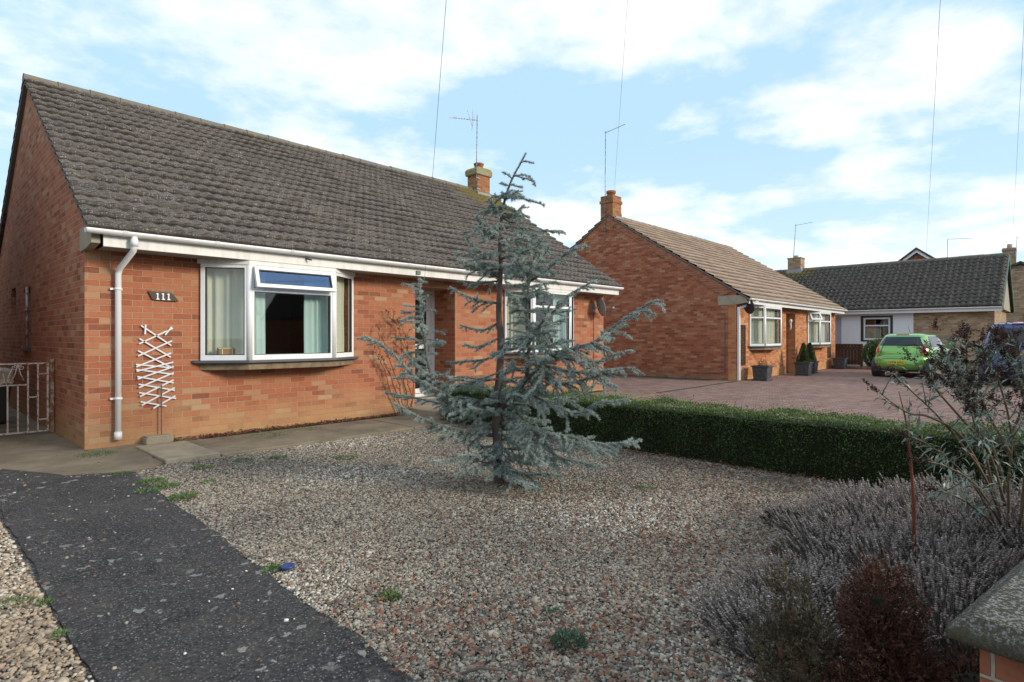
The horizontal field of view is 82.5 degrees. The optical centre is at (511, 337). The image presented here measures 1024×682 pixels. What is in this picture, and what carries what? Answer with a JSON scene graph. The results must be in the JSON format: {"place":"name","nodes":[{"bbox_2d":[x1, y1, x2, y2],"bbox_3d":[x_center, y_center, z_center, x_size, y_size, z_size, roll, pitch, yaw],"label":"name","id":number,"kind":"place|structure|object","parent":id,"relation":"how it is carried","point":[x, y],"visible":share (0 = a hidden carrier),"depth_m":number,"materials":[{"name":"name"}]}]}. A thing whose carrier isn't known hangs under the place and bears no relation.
{"place":"outdoors","nodes":[
{"label":"outdoors","id":0,"kind":"place"},
{"bbox_2d":[0,511,95,681],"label":"gravel margin","id":1,"kind":"object","parent":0,"point":[31,571],"depth_m":2.82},
{"bbox_2d":[0,594,36,610],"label":"weed patch","id":2,"kind":"object","parent":1,"relation":"on","point":[21,597],"visible":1,"depth_m":2.92,"materials":[{"name":"green plant"}]},
{"bbox_2d":[33,596,55,606],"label":"weed sprig","id":3,"kind":"object","parent":1,"relation":"on","point":[47,601],"visible":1,"depth_m":2.90,"materials":[{"name":"green plant"}]},
{"bbox_2d":[0,522,93,681],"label":"gravel verge stones","id":4,"kind":"object","parent":1,"relation":"on","point":[13,620],"visible":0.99,"depth_m":2.60,"materials":[{"name":"gravel"}]},
{"bbox_2d":[48,627,70,639],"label":"weed sprig","id":5,"kind":"object","parent":1,"relation":"on","point":[57,631],"visible":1,"depth_m":2.60,"materials":[{"name":"green plant"}]},
{"bbox_2d":[0,406,162,474],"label":"side path","id":6,"kind":"structure","parent":0,"point":[35,452],"depth_m":6.45,"materials":[{"name":"grey concrete"}]},
{"bbox_2d":[0,368,13,422],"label":"wheelie bin","id":7,"kind":"object","parent":6,"relation":"on","point":[3,401],"visible":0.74,"depth_m":8.80,"materials":[{"name":"black plastic"}]},
{"bbox_2d":[50,359,53,432],"bbox_3d":[-6.353,0.820,8.058,0.042,1.040,0.042,0,0,43],"label":"gate post","id":8,"kind":"object","parent":6,"relation":"on","point":[51,395],"visible":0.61,"depth_m":8.04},
{"bbox_2d":[0,362,49,434],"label":"garden gate","id":9,"kind":"structure","parent":8,"relation":"attached to","point":[28,396],"depth_m":7.86,"materials":[{"name":"metal"}]},
{"bbox_2d":[72,450,118,457],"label":"moss clump","id":10,"kind":"object","parent":6,"relation":"on","point":[95,453],"visible":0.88,"depth_m":6.56,"materials":[{"name":"green plant"}]},
{"bbox_2d":[0,469,414,681],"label":"driveway","id":11,"kind":"structure","parent":0,"point":[204,639],"depth_m":2.99,"materials":[{"name":"asphalt"}]},
{"bbox_2d":[1,463,438,681],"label":"scattered stones","id":12,"kind":"object","parent":11,"relation":"on","point":[184,653],"visible":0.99,"depth_m":3.14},
{"bbox_2d":[5,449,455,665],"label":"loose leaves","id":13,"kind":"object","parent":11,"relation":"on","point":[223,623],"visible":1,"depth_m":3.58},
{"bbox_2d":[87,390,606,456],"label":"wall foot soil","id":14,"kind":"structure","parent":0,"point":[131,449],"depth_m":6.92,"materials":[{"name":"brown soil"}]},
{"bbox_2d":[142,433,173,444],"bbox_3d":[-4.429,1.272,7.300,0.180,0.095,0.300,0,0,43],"label":"concrete block","id":15,"kind":"object","parent":14,"relation":"on","point":[157,439],"depth_m":7.24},
{"bbox_2d":[174,412,401,440],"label":"wall foot litter","id":16,"kind":"object","parent":14,"relation":"on","point":[287,425],"depth_m":8.42,"materials":[{"name":"brown plant"}]},
{"bbox_2d":[374,308,414,412],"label":"climbing rose","id":17,"kind":"object","parent":14,"relation":"on","point":[401,349],"visible":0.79,"depth_m":9.85,"materials":[{"name":"brown plant"}]},
{"bbox_2d":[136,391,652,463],"bbox_3d":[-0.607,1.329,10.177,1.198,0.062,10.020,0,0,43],"label":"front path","id":18,"kind":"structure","parent":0,"point":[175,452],"depth_m":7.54,"materials":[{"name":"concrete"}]},
{"bbox_2d":[406,402,445,416],"bbox_3d":[-1.184,1.278,10.693,1.470,0.125,1.760,0,0,43],"label":"door step","id":19,"kind":"object","parent":18,"relation":"on","point":[426,409],"depth_m":9.88,"materials":[{"name":"concrete"}]},
{"bbox_2d":[199,390,602,438],"bbox_3d":[-0.924,1.314,11.004,0.238,0.001,9.250,0,0,43],"label":"flower strip","id":20,"kind":"object","parent":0,"point":[254,431],"visible":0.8,"depth_m":8.59,"materials":[{"name":"soil"}]},
{"bbox_2d":[0,0,1023,269],"label":"sky","id":21,"kind":"structure","parent":0,"point":[746,122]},
{"bbox_2d":[136,423,927,681],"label":"gravel bed","id":22,"kind":"object","parent":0,"point":[457,623],"visible":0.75,"depth_m":3.73,"materials":[{"name":"gravel"}]},
{"bbox_2d":[132,486,160,493],"bbox_3d":[-3.146,1.314,5.027,0.210,0.045,0.215,0,0,9],"label":"weed patch","id":23,"kind":"object","parent":22,"relation":"on","point":[149,488],"visible":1,"depth_m":5.03,"materials":[{"name":"green plant"}]},
{"bbox_2d":[134,476,167,484],"bbox_3d":[-3.317,1.310,5.352,0.280,0.053,0.288,0,0,43],"label":"weed patch","id":24,"kind":"object","parent":22,"relation":"on","point":[148,480],"visible":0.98,"depth_m":5.36,"materials":[{"name":"green plant"}]},
{"bbox_2d":[153,481,180,489],"bbox_3d":[-3.083,1.310,5.197,0.227,0.054,0.252,0,0,43],"label":"weed patch","id":25,"kind":"object","parent":22,"relation":"on","point":[165,486],"visible":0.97,"depth_m":5.19,"materials":[{"name":"green plant"}]},
{"bbox_2d":[167,490,199,501],"bbox_3d":[-2.717,1.305,4.831,0.262,0.064,0.257,0,0,43],"label":"weed patch","id":26,"kind":"object","parent":22,"relation":"on","point":[182,496],"visible":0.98,"depth_m":4.81,"materials":[{"name":"green plant"}]},
{"bbox_2d":[189,464,213,469],"bbox_3d":[-3.157,1.315,5.949,0.238,0.045,0.228,0,0,43],"label":"weed patch","id":27,"kind":"object","parent":22,"relation":"on","point":[196,466],"visible":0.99,"depth_m":5.94,"materials":[{"name":"green plant"}]},
{"bbox_2d":[260,562,283,573],"bbox_3d":[-1.370,1.312,3.336,0.141,0.051,0.132,0,0,-13],"label":"weed patch","id":28,"kind":"object","parent":22,"relation":"on","point":[275,565],"visible":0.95,"depth_m":3.33,"materials":[{"name":"green plant"}]},
{"bbox_2d":[280,562,294,569],"bbox_3d":[-1.284,1.312,3.338,0.080,0.016,0.080,0,0,43],"label":"plastic lid","id":29,"kind":"object","parent":22,"relation":"on","point":[288,566],"visible":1,"depth_m":3.33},
{"bbox_2d":[332,454,356,459],"bbox_3d":[-1.847,1.314,6.440,0.276,0.045,0.285,0,0,43],"label":"weed patch","id":30,"kind":"object","parent":22,"relation":"on","point":[340,456],"visible":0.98,"depth_m":6.44,"materials":[{"name":"green plant"}]},
{"bbox_2d":[375,587,402,601],"bbox_3d":[-0.630,1.316,2.986,0.143,0.042,0.138,0,0,43],"label":"weed rosette","id":31,"kind":"object","parent":22,"relation":"on","point":[387,593],"visible":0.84,"depth_m":2.98,"materials":[{"name":"green plant"}]},
{"bbox_2d":[458,666,502,674],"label":"fallen twig","id":32,"kind":"object","parent":22,"relation":"on","point":[476,669],"visible":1,"depth_m":2.26,"materials":[{"name":"grey wood"}]},
{"bbox_2d":[356,153,665,491],"bbox_3d":[-0.015,-0.174,5.159,2.587,3.068,1.353,0,0,5],"label":"blue cedar tree","id":33,"kind":"object","parent":22,"relation":"on","point":[499,461],"visible":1,"depth_m":5.09,"materials":[{"name":"green plant"}]},
{"bbox_2d":[543,607,562,617],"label":"herb seedling","id":34,"kind":"object","parent":22,"relation":"on","point":[551,610],"visible":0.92,"depth_m":2.80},
{"bbox_2d":[549,624,588,654],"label":"herb clump","id":35,"kind":"object","parent":22,"relation":"on","point":[575,633],"visible":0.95,"depth_m":2.51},
{"bbox_2d":[140,423,1010,681],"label":"fallen leaves","id":36,"kind":"object","parent":22,"relation":"on","point":[597,654],"visible":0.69,"depth_m":3.33,"materials":[{"name":"plant"}]},
{"bbox_2d":[632,484,656,490],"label":"grass tuft","id":37,"kind":"object","parent":22,"relation":"on","point":[641,485],"visible":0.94,"depth_m":5.14,"materials":[{"name":"green plant"}]},
{"bbox_2d":[743,471,799,490],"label":"dry grass","id":38,"kind":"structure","parent":22,"relation":"on","point":[775,481],"depth_m":5.24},
{"bbox_2d":[760,506,800,526],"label":"dead perennial","id":39,"kind":"object","parent":22,"relation":"on","point":[763,517],"visible":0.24,"depth_m":4.19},
{"bbox_2d":[770,536,812,556],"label":"dry shrub","id":40,"kind":"object","parent":22,"relation":"on","point":[775,547],"visible":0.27,"depth_m":3.58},
{"bbox_2d":[534,365,855,483],"bbox_3d":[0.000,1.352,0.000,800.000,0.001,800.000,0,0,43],"label":"ground","id":41,"kind":"structure","parent":0,"point":[670,378],"depth_m":19.10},
{"bbox_2d":[0,73,623,450],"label":"brick bungalow","id":42,"kind":"object","parent":41,"relation":"on","point":[115,209],"visible":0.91,"depth_m":8.97,"materials":[{"name":"brick"}]},
{"bbox_2d":[136,324,175,408],"bbox_3d":[-4.478,0.370,7.350,0.022,1.059,0.452,0,0,43],"label":"expanding trellis","id":43,"kind":"object","parent":42,"relation":"attached to","point":[154,366],"visible":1,"depth_m":7.34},
{"bbox_2d":[148,291,177,301],"bbox_3d":[-4.431,-0.518,7.416,0.030,0.119,0.346,0,0,43],"label":"house number sign","id":44,"kind":"object","parent":42,"relation":"attached to","point":[163,296],"visible":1,"depth_m":7.40,"materials":[{"name":"brown wood"}]},
{"bbox_2d":[207,268,243,353],"bbox_3d":[-3.844,-0.345,7.960,0.575,1.230,0.048,0,0,-12],"label":"curtain","id":45,"kind":"object","parent":42,"relation":"hanging from","point":[225,308],"visible":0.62,"depth_m":7.94,"materials":[{"name":"fabric"}]},
{"bbox_2d":[217,347,235,353],"bbox_3d":[-3.870,0.209,7.907,0.061,0.139,0.230,0,0,43],"label":"cardboard box","id":46,"kind":"object","parent":42,"relation":"on","point":[229,350],"visible":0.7,"depth_m":7.88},
{"bbox_2d":[255,271,264,353],"bbox_3d":[-3.528,-0.345,8.114,0.034,1.230,0.214,0,0,35],"label":"curtain","id":47,"kind":"object","parent":42,"relation":"hanging from","point":[259,323],"visible":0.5,"depth_m":8.14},
{"bbox_2d":[191,259,358,369],"bbox_3d":[-3.182,-0.297,8.412,0.539,1.474,2.517,0,0,43],"label":"bay window","id":48,"kind":"structure","parent":42,"relation":"in","point":[249,360],"depth_m":8.03,"materials":[{"name":"white plastic"}]},
{"bbox_2d":[304,275,327,352],"bbox_3d":[-2.932,-0.345,8.741,0.040,1.230,0.383,0,0,43],"label":"curtain","id":49,"kind":"object","parent":42,"relation":"hanging from","point":[315,324],"visible":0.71,"depth_m":8.73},
{"bbox_2d":[337,277,343,351],"bbox_3d":[-2.749,-0.345,9.153,0.045,1.230,0.480,0,0,9],"label":"curtain","id":50,"kind":"object","parent":42,"relation":"hanging from","point":[340,314],"visible":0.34,"depth_m":9.27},
{"bbox_2d":[415,290,434,396],"bbox_3d":[-1.843,0.120,11.087,0.110,2.040,0.930,0,0,43],"label":"front door","id":51,"kind":"structure","parent":42,"relation":"in","point":[429,317],"depth_m":11.29,"materials":[{"name":"white plastic"}]},
{"bbox_2d":[449,111,479,189],"bbox_3d":[-1.296,-5.367,16.341,0.159,2.301,1.199,0,0,43],"label":"tv aerial","id":52,"kind":"object","parent":42,"relation":"attached to","point":[477,120],"visible":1,"depth_m":16.63,"materials":[{"name":"metal"}]},
{"bbox_2d":[508,293,525,347],"bbox_3d":[0.095,-0.345,12.177,0.408,1.230,0.045,0,0,-12],"label":"curtain","id":53,"kind":"object","parent":42,"relation":"hanging from","point":[513,327],"visible":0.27,"depth_m":12.18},
{"bbox_2d":[503,287,573,358],"bbox_3d":[0.768,-0.297,12.673,0.445,1.474,2.537,0,0,43],"label":"bay window","id":54,"kind":"structure","parent":42,"relation":"in","point":[570,325],"depth_m":12.12,"materials":[{"name":"white plastic"}]},
{"bbox_2d":[553,295,565,347],"bbox_3d":[1.062,-0.345,13.009,0.432,1.230,0.045,0,0,-44],"label":"curtain","id":55,"kind":"object","parent":42,"relation":"hanging from","point":[562,332],"visible":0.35,"depth_m":13.02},
{"bbox_2d":[592,297,614,383],"bbox_3d":[2.223,0.112,14.214,0.397,2.157,0.438,0,0,43],"label":"satellite dish","id":56,"kind":"object","parent":42,"relation":"attached to","point":[601,307],"visible":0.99,"depth_m":14.15,"materials":[{"name":"grey metal"}]},
{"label":"cable loop","id":57,"kind":"object","parent":42,"relation":"hanging from","visible":0},
{"bbox_2d":[425,6,445,268],"bbox_3d":[-0.494,-3.844,5.031,0.005,5.637,9.921,0,0,-11],"label":"telephone wire","id":58,"kind":"object","parent":57,"relation":"attached to","point":[436,127],"visible":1,"depth_m":7.16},
{"bbox_2d":[570,190,847,380],"bbox_3d":[7.182,-2.000,25.028,10.306,6.680,10.880,0,0,43],"label":"tan roofed bungalow","id":59,"kind":"object","parent":41,"relation":"on","point":[703,288],"visible":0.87,"depth_m":20.09,"materials":[{"name":"orange brick"}]},
{"bbox_2d":[604,124,624,240],"bbox_3d":[3.717,-5.587,21.070,0.744,4.180,0.101,0,0,10],"label":"tv aerial","id":60,"kind":"object","parent":59,"relation":"attached to","point":[605,170],"visible":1,"depth_m":21.10,"materials":[{"name":"metal"}]},
{"bbox_2d":[740,325,745,364],"bbox_3d":[7.202,0.245,18.221,0.021,1.266,0.456,0,0,43],"label":"lattice trellis","id":61,"kind":"object","parent":59,"relation":"attached to","point":[744,346],"visible":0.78,"depth_m":18.25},
{"bbox_2d":[739,300,759,313],"bbox_3d":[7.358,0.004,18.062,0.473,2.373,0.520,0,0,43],"label":"hanging basket","id":62,"kind":"object","parent":59,"relation":"attached to","point":[749,308],"visible":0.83,"depth_m":17.88,"materials":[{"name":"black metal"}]},
{"bbox_2d":[751,308,774,342],"bbox_3d":[8.326,-0.360,19.230,1.765,1.200,0.195,0,0,-39],"label":"curtain","id":63,"kind":"object","parent":59,"relation":"hanging from","point":[756,330],"visible":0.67,"depth_m":18.93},
{"bbox_2d":[747,305,782,349],"bbox_3d":[8.507,-0.312,19.361,0.414,1.444,2.607,0,0,43],"label":"bay window","id":64,"kind":"structure","parent":59,"relation":"in","point":[752,346],"depth_m":18.73,"materials":[{"name":"white plastic"}]},
{"bbox_2d":[809,314,825,341],"bbox_3d":[12.322,-0.360,23.467,1.717,1.200,0.195,0,0,-39],"label":"curtain","id":65,"kind":"object","parent":59,"relation":"hanging from","point":[813,331],"visible":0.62,"depth_m":23.14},
{"bbox_2d":[806,311,831,347],"bbox_3d":[12.502,-0.312,23.600,0.414,1.444,2.557,0,0,43],"label":"bay window","id":66,"kind":"structure","parent":59,"relation":"in","point":[819,344],"depth_m":22.96,"materials":[{"name":"white plastic"}]},
{"bbox_2d":[438,381,1023,506],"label":"box hedge","id":67,"kind":"object","parent":41,"relation":"on","point":[855,449],"visible":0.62,"depth_m":5.79,"materials":[{"name":"green plant"}]},
{"bbox_2d":[774,252,1014,368],"bbox_3d":[18.418,-1.620,30.459,11.530,5.920,7.869,0,0,43],"label":"bungalow with dark roof","id":68,"kind":"object","parent":41,"relation":"on","point":[879,300],"visible":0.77,"depth_m":26.99,"materials":[{"name":"tile"}]},
{"bbox_2d":[835,317,840,343],"bbox_3d":[15.459,0.190,28.522,1.180,2.300,0.040,0,0,43],"label":"side door","id":69,"kind":"structure","parent":68,"relation":"in","point":[837,319],"depth_m":28.21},
{"bbox_2d":[864,317,889,339],"bbox_3d":[16.955,-0.390,27.113,1.070,1.040,0.070,0,0,43],"label":"window frame","id":70,"kind":"structure","parent":68,"relation":"in","point":[888,318],"depth_m":27.07,"materials":[{"name":"white plastic"}]},
{"bbox_2d":[926,0,940,249],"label":"telephone wire","id":71,"kind":"object","parent":68,"relation":"attached to","point":[934,107],"visible":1,"depth_m":13.46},
{"bbox_2d":[1002,244,1023,321],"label":"buff brick house","id":72,"kind":"structure","parent":41,"relation":"on","point":[1017,270],"depth_m":37.85,"materials":[{"name":"brick"}]},
{"bbox_2d":[1012,27,1023,244],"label":"telephone wire","id":73,"kind":"object","parent":72,"relation":"attached to","point":[1019,111],"visible":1,"depth_m":15.72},
{"bbox_2d":[605,365,1023,433],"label":"paving","id":74,"kind":"structure","parent":0,"point":[845,391],"depth_m":13.93,"materials":[{"name":"brick"}]},
{"bbox_2d":[657,381,736,392],"bbox_3d":[5.193,1.340,15.937,0.070,0.012,5.122,0,0,42],"label":"drain channel","id":75,"kind":"object","parent":74,"relation":"on","point":[695,387],"visible":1,"depth_m":15.52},
{"bbox_2d":[751,365,773,380],"bbox_3d":[7.788,1.110,18.150,0.540,0.460,0.540,0,0,43],"label":"square planter","id":76,"kind":"object","parent":74,"relation":"on","point":[762,373],"visible":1,"depth_m":17.99,"materials":[{"name":"plastic"}]},
{"bbox_2d":[793,362,813,375],"bbox_3d":[10.270,1.110,20.551,0.540,0.460,0.540,0,0,41],"label":"square planter","id":77,"kind":"object","parent":74,"relation":"on","point":[803,369],"visible":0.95,"depth_m":20.38,"materials":[{"name":"plastic"}]},
{"bbox_2d":[796,343,810,362],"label":"clipped cone shrub","id":78,"kind":"object","parent":77,"relation":"on","point":[803,354],"visible":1,"depth_m":20.46,"materials":[{"name":"green plant"}]},
{"bbox_2d":[811,361,819,373],"bbox_3d":[11.132,1.110,21.800,0.540,0.460,0.540,0,0,42],"label":"square planter","id":79,"kind":"object","parent":74,"relation":"on","point":[814,367],"visible":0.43,"depth_m":21.54,"materials":[{"name":"plastic"}]},
{"bbox_2d":[807,342,816,360],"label":"clipped cone shrub","id":80,"kind":"object","parent":79,"relation":"on","point":[811,352],"visible":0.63,"depth_m":21.70,"materials":[{"name":"green plant"}]},
{"bbox_2d":[832,358,848,368],"bbox_3d":[13.943,1.110,24.784,0.540,0.460,0.540,0,0,43],"label":"square planter","id":81,"kind":"object","parent":74,"relation":"on","point":[839,363],"visible":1,"depth_m":24.62,"materials":[{"name":"plastic"}]},
{"bbox_2d":[835,344,862,366],"bbox_3d":[15.062,0.820,26.498,1.522,1.040,0.110,0,0,43],"label":"board fence","id":82,"kind":"object","parent":74,"relation":"on","point":[852,352],"visible":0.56,"depth_m":26.27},
{"bbox_2d":[831,366,870,368],"bbox_3d":[14.880,1.290,24.397,3.205,0.100,0.120,0,0,43],"label":"brick edging","id":83,"kind":"object","parent":74,"relation":"on","point":[852,367],"visible":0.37,"depth_m":24.66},
{"bbox_2d":[861,338,882,366],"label":"round bush","id":84,"kind":"object","parent":74,"relation":"on","point":[870,352],"visible":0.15,"depth_m":24.60,"materials":[{"name":"green plant"}]},
{"bbox_2d":[871,327,952,377],"bbox_3d":[14.211,0.516,20.543,3.961,1.768,1.962,0,0,-40],"label":"green hatchback","id":85,"kind":"object","parent":74,"relation":"on","point":[889,347],"visible":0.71,"depth_m":19.44,"materials":[{"name":"paint"}]},
{"bbox_2d":[978,317,1023,384],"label":"blue people carrier","id":86,"kind":"object","parent":74,"relation":"on","point":[1016,325],"visible":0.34,"depth_m":16.04,"materials":[{"name":"blue paint"}]},
{"bbox_2d":[987,328,1023,342],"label":"rear window","id":87,"kind":"structure","parent":86,"relation":"in","point":[1020,336],"depth_m":15.90,"materials":[{"name":"black glass"}]},
{"bbox_2d":[766,490,995,680],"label":"border soil","id":88,"kind":"structure","parent":0,"point":[851,663],"depth_m":2.44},
{"bbox_2d":[677,573,821,638],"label":"lavender bush","id":89,"kind":"object","parent":88,"relation":"on","point":[717,600],"visible":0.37,"depth_m":2.75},
{"bbox_2d":[685,584,861,672],"bbox_3d":[1.100,1.224,2.471,0.725,0.236,0.679,0,0,43],"label":"lavender bush","id":90,"kind":"object","parent":88,"relation":"on","point":[742,646],"visible":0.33,"depth_m":2.47,"materials":[{"name":"plant"}]},
{"bbox_2d":[721,549,850,621],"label":"lavender bush","id":91,"kind":"object","parent":88,"relation":"on","point":[758,570],"visible":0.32,"depth_m":2.94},
{"bbox_2d":[737,549,855,681],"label":"olive conifer","id":92,"kind":"object","parent":88,"relation":"on","point":[798,628],"visible":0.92,"depth_m":1.87,"materials":[{"name":"plant"}]},
{"bbox_2d":[751,495,877,539],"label":"lavender bush","id":93,"kind":"object","parent":88,"relation":"on","point":[783,520],"visible":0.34,"depth_m":3.94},
{"bbox_2d":[751,513,904,576],"bbox_3d":[1.886,1.190,3.345,0.803,0.303,0.846,0,0,-12],"label":"lavender bush","id":94,"kind":"object","parent":88,"relation":"on","point":[812,543],"visible":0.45,"depth_m":3.38,"materials":[{"name":"plant"}]},
{"bbox_2d":[759,543,921,607],"bbox_3d":[1.610,1.217,2.888,0.606,0.248,0.728,0,0,-26],"label":"lavender bush","id":95,"kind":"object","parent":88,"relation":"on","point":[816,565],"visible":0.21,"depth_m":2.95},
{"bbox_2d":[751,562,942,650],"bbox_3d":[1.496,1.202,2.617,0.742,0.278,0.704,0,0,30],"label":"lavender bush","id":96,"kind":"object","parent":88,"relation":"on","point":[819,594],"visible":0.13,"depth_m":2.67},
{"bbox_2d":[798,478,908,518],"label":"lavender bush","id":97,"kind":"object","parent":88,"relation":"on","point":[834,489],"visible":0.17,"depth_m":4.25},
{"bbox_2d":[798,500,948,563],"bbox_3d":[2.151,1.167,3.485,0.809,0.349,0.768,0,0,43],"label":"lavender bush","id":98,"kind":"object","parent":88,"relation":"on","point":[844,525],"visible":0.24,"depth_m":3.50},
{"bbox_2d":[811,547,954,681],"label":"brown conifer","id":99,"kind":"object","parent":88,"relation":"on","point":[880,638],"visible":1,"depth_m":1.70,"materials":[{"name":"plant"}]},
{"bbox_2d":[804,477,975,540],"bbox_3d":[2.424,1.145,3.801,0.951,0.393,1.043,0,0,43],"label":"lavender bush","id":100,"kind":"object","parent":88,"relation":"on","point":[839,504],"visible":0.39,"depth_m":3.80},
{"bbox_2d":[899,393,915,575],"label":"bare stem","id":101,"kind":"object","parent":88,"relation":"on","point":[913,500],"visible":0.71,"depth_m":2.90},
{"bbox_2d":[811,519,1005,617],"bbox_3d":[1.969,1.150,2.905,0.854,0.384,0.896,0,0,43],"label":"lavender bush","id":102,"kind":"object","parent":88,"relation":"on","point":[839,546],"visible":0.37,"depth_m":2.91,"materials":[{"name":"plant"}]},
{"bbox_2d":[835,554,998,673],"bbox_3d":[1.841,1.146,2.430,0.732,0.391,0.754,0,0,0],"label":"lavender bush","id":103,"kind":"object","parent":88,"relation":"on","point":[942,620],"visible":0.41,"depth_m":2.44,"materials":[{"name":"plant"}]},
{"bbox_2d":[874,642,979,681],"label":"dark shrub","id":104,"kind":"object","parent":88,"relation":"on","point":[967,677],"visible":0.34,"depth_m":1.84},
{"bbox_2d":[841,504,1023,591],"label":"lavender bush","id":105,"kind":"object","parent":88,"relation":"on","point":[943,523],"visible":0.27,"depth_m":3.11,"materials":[{"name":"plant"}]},
{"bbox_2d":[844,475,1023,555],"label":"lavender bush","id":106,"kind":"object","parent":88,"relation":"on","point":[922,499],"visible":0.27,"depth_m":3.58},
{"bbox_2d":[854,472,1019,528],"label":"lavender bush","id":107,"kind":"object","parent":88,"relation":"on","point":[891,485],"visible":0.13,"depth_m":3.93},
{"bbox_2d":[862,317,1023,554],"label":"buddleia shrub","id":108,"kind":"object","parent":88,"relation":"on","point":[1008,349],"visible":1,"depth_m":2.94,"materials":[{"name":"green plant"}]},
{"bbox_2d":[871,531,1023,614],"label":"lavender bush","id":109,"kind":"object","parent":88,"relation":"on","point":[997,571],"visible":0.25,"depth_m":2.75,"materials":[{"name":"plant"}]},
{"bbox_2d":[901,481,1023,561],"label":"lavender bush","id":110,"kind":"object","parent":88,"relation":"on","point":[973,503],"visible":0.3,"depth_m":3.40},
{"bbox_2d":[905,469,1023,531],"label":"lavender bush","id":111,"kind":"object","parent":88,"relation":"on","point":[986,474],"visible":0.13,"depth_m":3.85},
{"bbox_2d":[933,502,1023,577],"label":"lavender bush","id":112,"kind":"object","parent":88,"relation":"on","point":[1001,544],"visible":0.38,"depth_m":3.06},
{"bbox_2d":[946,559,1023,681],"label":"boundary wall","id":113,"kind":"structure","parent":88,"relation":"on","point":[989,623],"depth_m":1.27,"materials":[{"name":"concrete"}]},
{"bbox_2d":[898,247,933,260],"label":"distant house","id":114,"kind":"structure","parent":0,"point":[916,253],"depth_m":48.09,"materials":[{"name":"red brick"}]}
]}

